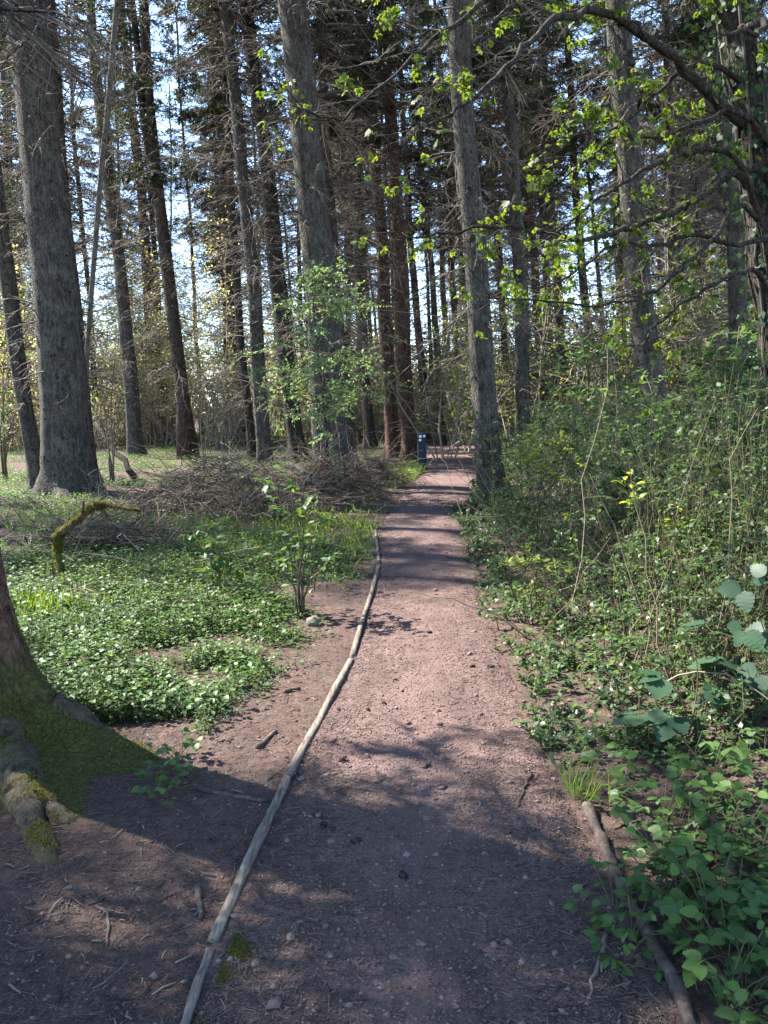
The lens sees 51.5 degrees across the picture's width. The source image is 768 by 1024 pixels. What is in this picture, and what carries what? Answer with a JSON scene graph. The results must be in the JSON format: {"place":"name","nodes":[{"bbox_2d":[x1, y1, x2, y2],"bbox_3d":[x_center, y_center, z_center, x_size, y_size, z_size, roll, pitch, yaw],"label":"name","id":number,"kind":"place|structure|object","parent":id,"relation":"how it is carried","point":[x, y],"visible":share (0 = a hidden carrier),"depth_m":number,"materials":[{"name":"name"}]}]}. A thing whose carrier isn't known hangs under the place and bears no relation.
{"place":"outdoors","nodes":[
{"label":"outdoors","id":0,"kind":"place"},
{"bbox_2d":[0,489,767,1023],"bbox_3d":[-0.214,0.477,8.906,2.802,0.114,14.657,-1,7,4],"label":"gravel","id":1,"kind":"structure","parent":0,"point":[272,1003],"depth_m":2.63,"materials":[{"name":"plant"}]},
{"bbox_2d":[0,411,767,1023],"bbox_3d":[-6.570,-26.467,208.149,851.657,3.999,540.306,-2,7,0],"label":"ground","id":2,"kind":"structure","parent":0,"point":[330,601],"depth_m":3.21,"materials":[{"name":"soil"}]},
{"bbox_2d":[0,29,35,445],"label":"spruce tree","id":3,"kind":"object","parent":2,"relation":"on","point":[5,160],"visible":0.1,"depth_m":41.06,"materials":[{"name":"brown plant"}]},
{"bbox_2d":[0,63,39,491],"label":"spruce tree","id":4,"kind":"object","parent":2,"relation":"on","point":[25,411],"visible":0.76,"depth_m":17.02,"materials":[{"name":"grey plant"}]},
{"bbox_2d":[0,286,39,480],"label":"leafy shrub","id":5,"kind":"object","parent":2,"relation":"on","point":[3,443],"visible":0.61,"depth_m":20.32,"materials":[{"name":"green plant"}]},
{"bbox_2d":[0,23,106,421],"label":"spruce tree","id":6,"kind":"object","parent":2,"relation":"on","point":[19,181],"visible":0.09,"depth_m":35.88,"materials":[{"name":"brown plant"}]},
{"bbox_2d":[1,0,147,445],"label":"spruce tree","id":7,"kind":"object","parent":2,"relation":"on","point":[87,275],"visible":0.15,"depth_m":38.48,"materials":[{"name":"brown plant"}]},
{"bbox_2d":[0,0,156,499],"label":"spruce tree","id":8,"kind":"object","parent":2,"relation":"on","point":[65,439],"visible":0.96,"depth_m":15.28,"materials":[{"name":"grey plant"}]},
{"bbox_2d":[0,0,162,482],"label":"spruce tree","id":9,"kind":"object","parent":2,"relation":"on","point":[51,5],"visible":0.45,"depth_m":18.66,"materials":[{"name":"brown plant"}]},
{"bbox_2d":[0,0,168,866],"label":"mossy tree","id":10,"kind":"object","parent":2,"relation":"on","point":[59,750],"visible":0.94,"depth_m":3.65,"materials":[{"name":"green plant"}]},
{"bbox_2d":[42,500,139,579],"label":"mossy branch","id":11,"kind":"object","parent":2,"relation":"on","point":[57,539],"visible":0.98,"depth_m":7.81,"materials":[{"name":"green plant"}]},
{"bbox_2d":[85,0,119,398],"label":"dead sapling","id":12,"kind":"object","parent":2,"relation":"on","point":[106,123],"visible":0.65,"depth_m":16.41,"materials":[{"name":"grey plant"}]},
{"bbox_2d":[89,352,135,484],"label":"bare shrub","id":13,"kind":"object","parent":2,"relation":"on","point":[111,472],"visible":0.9,"depth_m":18.57,"materials":[{"name":"brown plant"}]},
{"bbox_2d":[57,0,183,456],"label":"spruce tree","id":14,"kind":"object","parent":2,"relation":"on","point":[128,360],"visible":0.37,"depth_m":29.83,"materials":[{"name":"grey plant"}]},
{"bbox_2d":[0,460,261,560],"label":"brush heap","id":15,"kind":"object","parent":2,"relation":"on","point":[115,529],"visible":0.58,"depth_m":9.34,"materials":[{"name":"wood"}]},
{"bbox_2d":[56,0,226,459],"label":"spruce tree","id":16,"kind":"object","parent":2,"relation":"on","point":[152,175],"visible":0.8,"depth_m":27.29,"materials":[{"name":"brown plant"}]},
{"bbox_2d":[82,3,202,407],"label":"spruce tree","id":17,"kind":"object","parent":2,"relation":"on","point":[155,249],"visible":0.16,"depth_m":44.35,"materials":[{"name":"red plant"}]},
{"bbox_2d":[85,0,210,442],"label":"spruce tree","id":18,"kind":"object","parent":2,"relation":"on","point":[142,194],"visible":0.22,"depth_m":42.97,"materials":[{"name":"brown plant"}]},
{"bbox_2d":[131,762,199,805],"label":"leafy plant","id":19,"kind":"object","parent":2,"relation":"on","point":[141,790],"visible":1,"depth_m":3.34,"materials":[{"name":"green plant"}]},
{"bbox_2d":[147,15,220,438],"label":"spruce tree","id":20,"kind":"object","parent":2,"relation":"on","point":[170,50],"visible":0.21,"depth_m":48.00,"materials":[{"name":"brown plant"}]},
{"bbox_2d":[0,436,385,740],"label":"ground cover","id":21,"kind":"object","parent":2,"relation":"on","point":[113,689],"visible":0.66,"depth_m":6.14,"materials":[{"name":"green plant"}]},
{"bbox_2d":[180,947,213,1023],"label":"edging board","id":22,"kind":"object","parent":2,"relation":"on","point":[193,996],"visible":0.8,"depth_m":2.22,"materials":[{"name":"grey wood"}]},
{"bbox_2d":[126,0,289,461],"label":"spruce tree","id":23,"kind":"object","parent":2,"relation":"on","point":[217,109],"visible":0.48,"depth_m":25.74,"materials":[{"name":"brown plant"}]},
{"bbox_2d":[180,510,241,593],"bbox_3d":[-1.472,0.403,6.907,0.492,0.816,0.386,-6,8,-30],"label":"leafy sapling","id":24,"kind":"object","parent":2,"relation":"on","point":[211,543],"visible":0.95,"depth_m":6.89,"materials":[{"name":"green plant"}]},
{"bbox_2d":[161,14,264,442],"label":"spruce tree","id":25,"kind":"object","parent":2,"relation":"on","point":[176,188],"visible":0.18,"depth_m":42.00,"materials":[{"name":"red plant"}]},
{"bbox_2d":[98,0,336,466],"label":"spruce tree","id":26,"kind":"object","parent":2,"relation":"on","point":[256,336],"visible":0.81,"depth_m":21.91,"materials":[{"name":"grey plant"}]},
{"bbox_2d":[166,0,285,443],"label":"spruce tree","id":27,"kind":"object","parent":2,"relation":"on","point":[228,269],"visible":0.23,"depth_m":39.52,"materials":[{"name":"brown plant"}]},
{"bbox_2d":[0,164,460,450],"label":"woodland","id":28,"kind":"object","parent":2,"relation":"on","point":[168,382],"visible":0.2,"depth_m":39.95,"materials":[{"name":"plant"}]},
{"bbox_2d":[175,16,287,393],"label":"spruce tree","id":29,"kind":"object","parent":2,"relation":"on","point":[214,273],"visible":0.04,"depth_m":44.47,"materials":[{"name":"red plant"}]},
{"bbox_2d":[44,407,427,538],"bbox_3d":[-2.550,-0.281,12.528,5.835,2.780,5.068,-8,9,-40],"label":"brush heap","id":30,"kind":"object","parent":2,"relation":"on","point":[213,494],"visible":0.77,"depth_m":12.04,"materials":[{"name":"wood"}]},
{"bbox_2d":[133,0,358,462],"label":"spruce tree","id":31,"kind":"object","parent":2,"relation":"on","point":[279,287],"visible":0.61,"depth_m":22.81,"materials":[{"name":"grey plant"}]},
{"bbox_2d":[208,775,291,942],"bbox_3d":[-0.474,1.278,2.983,0.040,0.112,1.083,-1,7,5],"label":"edging board","id":32,"kind":"object","parent":2,"relation":"on","point":[223,916],"visible":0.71,"depth_m":2.85,"materials":[{"name":"grey wood"}]},
{"bbox_2d":[0,358,550,452],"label":"woodland","id":33,"kind":"object","parent":2,"relation":"on","point":[231,434],"visible":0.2,"depth_m":38.61,"materials":[{"name":"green plant"}]},
{"bbox_2d":[254,25,306,431],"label":"spruce tree","id":34,"kind":"object","parent":2,"relation":"on","point":[299,254],"visible":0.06,"depth_m":46.77,"materials":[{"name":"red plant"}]},
{"bbox_2d":[231,2,353,442],"bbox_3d":[-4.549,-16.314,39.577,7.062,26.355,5.591,3,8,30],"label":"spruce tree","id":35,"kind":"object","parent":2,"relation":"on","point":[272,67],"visible":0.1,"depth_m":39.42,"materials":[{"name":"brown plant"}]},
{"bbox_2d":[249,463,342,615],"bbox_3d":[-0.719,0.241,6.309,0.793,1.249,0.658,-2,7,0],"label":"elder shrub","id":36,"kind":"object","parent":2,"relation":"on","point":[299,575],"visible":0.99,"depth_m":6.25,"materials":[{"name":"green plant"}]},
{"bbox_2d":[0,430,613,807],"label":"grass","id":37,"kind":"structure","parent":2,"relation":"on","point":[567,786],"depth_m":9.80,"materials":[{"name":"plant"}]},
{"bbox_2d":[185,0,447,482],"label":"spruce tree","id":38,"kind":"object","parent":2,"relation":"on","point":[312,212],"visible":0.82,"depth_m":16.53,"materials":[{"name":"brown plant"}]},
{"bbox_2d":[285,658,353,777],"bbox_3d":[-0.317,1.097,4.351,0.038,0.112,1.643,-1,7,8],"label":"edging board","id":39,"kind":"object","parent":2,"relation":"on","point":[291,768],"visible":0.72,"depth_m":4.10,"materials":[{"name":"grey wood"}]},
{"bbox_2d":[229,255,414,504],"bbox_3d":[-1.131,-2.340,14.461,2.761,4.488,2.850,-6,8,-31],"label":"young tree","id":40,"kind":"object","parent":2,"relation":"on","point":[338,315],"visible":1,"depth_m":14.18,"materials":[{"name":"green plant"}]},
{"bbox_2d":[241,0,435,460],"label":"spruce tree","id":41,"kind":"object","parent":2,"relation":"on","point":[323,56],"visible":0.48,"depth_m":21.70,"materials":[{"name":"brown plant"}]},
{"bbox_2d":[232,418,444,508],"bbox_3d":[-0.980,-0.402,14.698,4.296,2.817,4.243,-2,7,0],"label":"brush heap","id":42,"kind":"object","parent":2,"relation":"on","point":[353,474],"visible":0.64,"depth_m":14.32,"materials":[{"name":"wood"}]},
{"bbox_2d":[266,0,424,448],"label":"spruce tree","id":43,"kind":"object","parent":2,"relation":"on","point":[369,422],"visible":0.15,"depth_m":31.92,"materials":[{"name":"brown plant"}]},
{"bbox_2d":[275,0,419,444],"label":"spruce tree","id":44,"kind":"object","parent":2,"relation":"on","point":[351,245],"visible":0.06,"depth_m":35.52,"materials":[{"name":"red plant"}]},
{"bbox_2d":[272,0,456,458],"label":"spruce tree","id":45,"kind":"object","parent":2,"relation":"on","point":[390,414],"visible":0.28,"depth_m":26.09,"materials":[{"name":"red plant"}]},
{"bbox_2d":[295,424,441,489],"bbox_3d":[-0.722,-0.656,17.458,4.438,2.851,3.712,-5,8,-28],"label":"brush heap","id":46,"kind":"object","parent":2,"relation":"on","point":[397,476],"visible":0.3,"depth_m":17.31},
{"bbox_2d":[0,541,767,1023],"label":"twig litter","id":47,"kind":"object","parent":2,"relation":"on","point":[228,861],"visible":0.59,"depth_m":2.73,"materials":[{"name":"wood"}]},
{"bbox_2d":[313,0,485,460],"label":"spruce tree","id":48,"kind":"object","parent":2,"relation":"on","point":[409,439],"visible":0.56,"depth_m":24.79,"materials":[{"name":"red plant"}]},
{"bbox_2d":[359,2,458,440],"bbox_3d":[1.170,-15.708,38.053,5.308,25.338,5.828,1,8,21],"label":"spruce tree","id":49,"kind":"object","parent":2,"relation":"on","point":[413,286],"visible":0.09,"depth_m":38.72,"materials":[{"name":"brown plant"}]},
{"bbox_2d":[359,0,482,445],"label":"spruce tree","id":50,"kind":"object","parent":2,"relation":"on","point":[431,268],"visible":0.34,"depth_m":34.79,"materials":[{"name":"brown plant"}]},
{"bbox_2d":[270,271,592,434],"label":"woodland","id":51,"kind":"object","parent":2,"relation":"on","point":[426,357],"visible":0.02,"depth_m":47.11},
{"bbox_2d":[411,0,497,436],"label":"spruce tree","id":52,"kind":"object","parent":2,"relation":"on","point":[453,294],"visible":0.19,"depth_m":43.22,"materials":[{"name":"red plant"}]},
{"bbox_2d":[366,0,599,503],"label":"spruce tree","id":53,"kind":"object","parent":2,"relation":"on","point":[480,352],"visible":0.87,"depth_m":12.98,"materials":[{"name":"grey plant"}]},
{"bbox_2d":[439,18,543,436],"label":"spruce tree","id":54,"kind":"object","parent":2,"relation":"on","point":[500,293],"visible":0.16,"depth_m":40.80,"materials":[{"name":"brown plant"}]},
{"bbox_2d":[421,1,581,433],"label":"spruce tree","id":55,"kind":"object","parent":2,"relation":"on","point":[494,161],"visible":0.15,"depth_m":34.51,"materials":[{"name":"brown plant"}]},
{"bbox_2d":[400,0,605,453],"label":"spruce tree","id":56,"kind":"object","parent":2,"relation":"on","point":[522,355],"visible":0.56,"depth_m":22.87,"materials":[{"name":"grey plant"}]},
{"bbox_2d":[254,0,767,470],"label":"crooked tree","id":57,"kind":"object","parent":2,"relation":"on","point":[743,53],"visible":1,"depth_m":6.17,"materials":[{"name":"green plant"}]},
{"bbox_2d":[451,0,605,440],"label":"spruce tree","id":58,"kind":"object","parent":2,"relation":"on","point":[534,253],"visible":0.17,"depth_m":32.76,"materials":[{"name":"brown plant"}]},
{"bbox_2d":[489,424,573,545],"bbox_3d":[1.674,-0.266,8.767,0.974,1.409,1.036,-2,7,0],"label":"leafy shrub","id":59,"kind":"object","parent":2,"relation":"on","point":[536,469],"visible":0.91,"depth_m":8.81,"materials":[{"name":"plant"}]},
{"bbox_2d":[481,2,606,436],"bbox_3d":[7.002,-16.159,37.212,5.923,26.350,6.784,-7,7,1],"label":"spruce tree","id":60,"kind":"object","parent":2,"relation":"on","point":[568,184],"visible":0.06,"depth_m":36.86,"materials":[{"name":"brown plant"}]},
{"bbox_2d":[499,546,589,623],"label":"leafy shrub","id":61,"kind":"object","parent":2,"relation":"on","point":[516,559],"visible":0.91,"depth_m":5.83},
{"bbox_2d":[337,159,763,460],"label":"woodland","id":62,"kind":"object","parent":2,"relation":"on","point":[616,361],"visible":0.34,"depth_m":24.60,"materials":[{"name":"plant"}]},
{"bbox_2d":[472,0,647,426],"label":"spruce tree","id":63,"kind":"object","parent":2,"relation":"on","point":[550,206],"visible":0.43,"depth_m":29.39,"materials":[{"name":"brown plant"}]},
{"bbox_2d":[484,0,649,401],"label":"spruce tree","id":64,"kind":"object","parent":2,"relation":"on","point":[594,42],"visible":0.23,"depth_m":31.43,"materials":[{"name":"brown plant"}]},
{"bbox_2d":[389,329,767,765],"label":"undergrowth","id":65,"kind":"object","parent":2,"relation":"on","point":[680,491],"visible":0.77,"depth_m":5.33,"materials":[{"name":"green plant"}]},
{"bbox_2d":[527,329,654,518],"bbox_3d":[2.594,-1.091,10.030,1.443,2.430,1.134,-2,7,0],"label":"leafy shrub","id":66,"kind":"object","parent":2,"relation":"on","point":[574,388],"visible":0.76,"depth_m":9.98,"materials":[{"name":"green plant"}]},
{"bbox_2d":[554,352,637,537],"bbox_3d":[2.259,-0.682,8.465,0.780,2.012,0.600,2,8,28],"label":"leafy shoot","id":67,"kind":"object","parent":2,"relation":"on","point":[592,401],"visible":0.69,"depth_m":8.39,"materials":[{"name":"green plant"}]},
{"bbox_2d":[582,801,620,869],"bbox_3d":[0.805,1.207,2.973,0.053,0.051,0.438,-1,7,2],"label":"edging log","id":68,"kind":"object","parent":2,"relation":"on","point":[600,835],"visible":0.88,"depth_m":2.95,"materials":[{"name":"brown wood"}]},
{"bbox_2d":[454,495,767,1023],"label":"creeping leaves","id":69,"kind":"object","parent":2,"relation":"on","point":[762,873],"visible":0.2,"depth_m":3.00,"materials":[{"name":"green plant"}]},
{"bbox_2d":[507,0,725,458],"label":"spruce tree","id":70,"kind":"object","parent":2,"relation":"on","point":[623,98],"visible":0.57,"depth_m":16.27,"materials":[{"name":"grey plant"}]},
{"bbox_2d":[567,0,666,325],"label":"spruce tree","id":71,"kind":"object","parent":2,"relation":"on","point":[604,203],"visible":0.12,"depth_m":43.91,"materials":[{"name":"brown plant"}]},
{"bbox_2d":[579,749,657,801],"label":"leafy plant","id":72,"kind":"object","parent":2,"relation":"on","point":[649,782],"visible":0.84,"depth_m":3.27,"materials":[{"name":"green plant"}]},
{"bbox_2d":[574,424,698,576],"bbox_3d":[2.149,-0.075,6.904,1.056,1.359,0.888,5,10,44],"label":"leafy shrub","id":73,"kind":"object","parent":2,"relation":"on","point":[642,441],"visible":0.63,"depth_m":6.86,"materials":[{"name":"green plant"}]},
{"bbox_2d":[542,0,759,390],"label":"spruce tree","id":74,"kind":"object","parent":2,"relation":"on","point":[671,193],"visible":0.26,"depth_m":25.56,"materials":[{"name":"brown plant"}]},
{"bbox_2d":[594,369,720,536],"bbox_3d":[2.800,-0.588,8.135,1.399,1.782,0.908,-2,7,0],"label":"leafy shrub","id":75,"kind":"object","parent":2,"relation":"on","point":[610,426],"visible":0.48,"depth_m":8.08,"materials":[{"name":"green plant"}]},
{"bbox_2d":[608,757,722,830],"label":"leafy plant","id":76,"kind":"object","parent":2,"relation":"on","point":[621,812],"visible":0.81,"depth_m":2.99,"materials":[{"name":"green plant"}]},
{"bbox_2d":[614,835,717,915],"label":"leafy plant","id":77,"kind":"object","parent":2,"relation":"on","point":[644,884],"visible":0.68,"depth_m":2.51,"materials":[{"name":"green plant"}]},
{"bbox_2d":[637,919,697,1023],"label":"edging log","id":78,"kind":"object","parent":2,"relation":"on","point":[677,988],"visible":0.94,"depth_m":2.21,"materials":[{"name":"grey wood"}]},
{"bbox_2d":[611,635,742,742],"bbox_3d":[1.373,0.826,3.637,0.696,0.498,0.347,-5,8,-23],"label":"bramble","id":79,"kind":"object","parent":2,"relation":"on","point":[665,726],"visible":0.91,"depth_m":3.58,"materials":[{"name":"green plant"}]},
{"bbox_2d":[596,0,767,413],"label":"spruce tree","id":80,"kind":"object","parent":2,"relation":"on","point":[737,304],"visible":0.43,"depth_m":18.22,"materials":[{"name":"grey plant"}]},
{"bbox_2d":[644,796,730,850],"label":"leafy plant","id":81,"kind":"object","parent":2,"relation":"on","point":[657,831],"visible":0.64,"depth_m":2.78,"materials":[{"name":"green plant"}]},
{"bbox_2d":[631,0,766,359],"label":"spruce tree","id":82,"kind":"object","parent":2,"relation":"on","point":[696,179],"visible":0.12,"depth_m":28.68,"materials":[{"name":"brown plant"}]},
{"bbox_2d":[656,890,761,972],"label":"leafy plant","id":83,"kind":"object","parent":2,"relation":"on","point":[702,938],"visible":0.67,"depth_m":2.31,"materials":[{"name":"green plant"}]},
{"bbox_2d":[666,765,751,826],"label":"leafy plant","id":84,"kind":"object","parent":2,"relation":"on","point":[678,792],"visible":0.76,"depth_m":2.99,"materials":[{"name":"green plant"}]},
{"bbox_2d":[655,317,763,506],"bbox_3d":[3.458,-0.936,8.339,1.356,2.116,1.120,-2,7,0],"label":"leafy shrub","id":85,"kind":"object","parent":2,"relation":"on","point":[709,354],"visible":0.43,"depth_m":8.26,"materials":[{"name":"green plant"}]},
{"bbox_2d":[654,836,767,945],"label":"leafy plant","id":86,"kind":"object","parent":2,"relation":"on","point":[748,889],"visible":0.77,"depth_m":2.40,"materials":[{"name":"green plant"}]},
{"bbox_2d":[659,338,767,561],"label":"leafy shrub","id":87,"kind":"object","parent":2,"relation":"on","point":[737,351],"visible":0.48,"depth_m":6.53,"materials":[{"name":"green plant"}]},
{"bbox_2d":[660,886,766,994],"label":"leafy plant","id":88,"kind":"object","parent":2,"relation":"on","point":[671,911],"visible":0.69,"depth_m":2.28,"materials":[{"name":"green plant"}]},
{"bbox_2d":[659,491,767,610],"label":"leafy shrub","id":89,"kind":"object","parent":2,"relation":"on","point":[702,529],"visible":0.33,"depth_m":5.28,"materials":[{"name":"green plant"}]},
{"bbox_2d":[674,732,754,791],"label":"leafy plant","id":90,"kind":"object","parent":2,"relation":"on","point":[745,765],"visible":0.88,"depth_m":3.11,"materials":[{"name":"green plant"}]},
{"bbox_2d":[680,619,759,712],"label":"bramble","id":91,"kind":"object","parent":2,"relation":"on","point":[719,668],"visible":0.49,"depth_m":3.89,"materials":[{"name":"green plant"}]},
{"bbox_2d":[673,920,767,1023],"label":"leafy plant","id":92,"kind":"object","parent":2,"relation":"on","point":[722,1010],"visible":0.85,"depth_m":2.07,"materials":[{"name":"green plant"}]},
{"bbox_2d":[682,932,767,1009],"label":"leafy plant","id":93,"kind":"object","parent":2,"relation":"on","point":[702,972],"visible":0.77,"depth_m":2.06,"materials":[{"name":"green plant"}]},
{"bbox_2d":[690,805,767,868],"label":"leafy plant","id":94,"kind":"object","parent":2,"relation":"on","point":[718,839],"visible":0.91,"depth_m":2.69,"materials":[{"name":"green plant"}]},
{"bbox_2d":[690,787,767,843],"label":"leafy plant","id":95,"kind":"object","parent":2,"relation":"on","point":[747,797],"visible":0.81,"depth_m":2.78,"materials":[{"name":"green plant"}]},
{"bbox_2d":[694,846,767,925],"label":"leafy plant","id":96,"kind":"object","parent":2,"relation":"on","point":[743,914],"visible":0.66,"depth_m":2.40,"materials":[{"name":"green plant"}]},
{"bbox_2d":[711,905,767,988],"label":"leafy plant","id":97,"kind":"object","parent":2,"relation":"on","point":[740,966],"visible":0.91,"depth_m":2.13,"materials":[{"name":"green plant"}]},
{"bbox_2d":[717,563,767,694],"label":"bramble","id":98,"kind":"object","parent":2,"relation":"on","point":[754,635],"visible":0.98,"depth_m":3.59,"materials":[{"name":"green plant"}]},
{"bbox_2d":[0,466,767,971],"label":"leafy plants","id":99,"kind":"object","parent":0,"point":[248,611],"depth_m":6.44,"materials":[{"name":"plant"}]},
{"bbox_2d":[0,0,767,407],"label":"sky","id":100,"kind":"structure","parent":0,"point":[91,102],"materials":[{"name":"white"}]},
{"bbox_2d":[192,440,660,1023],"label":"path","id":101,"kind":"structure","parent":0,"point":[440,682],"depth_m":2.97,"materials":[{"name":"soil"}]},
{"bbox_2d":[201,879,289,1022],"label":"moss strip","id":102,"kind":"object","parent":101,"relation":"on","point":[233,947],"visible":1,"depth_m":2.38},
{"bbox_2d":[563,859,658,932],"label":"leafy plant","id":103,"kind":"object","parent":101,"relation":"on","point":[597,919],"visible":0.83,"depth_m":2.51,"materials":[{"name":"green plant"}]},
{"bbox_2d":[583,911,663,982],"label":"leafy plant","id":104,"kind":"object","parent":101,"relation":"on","point":[595,939],"visible":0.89,"depth_m":2.29,"materials":[{"name":"green plant"}]},
{"bbox_2d":[591,876,684,944],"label":"leafy plant","id":105,"kind":"object","parent":101,"relation":"on","point":[607,919],"visible":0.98,"depth_m":2.38,"materials":[{"name":"green plant"}]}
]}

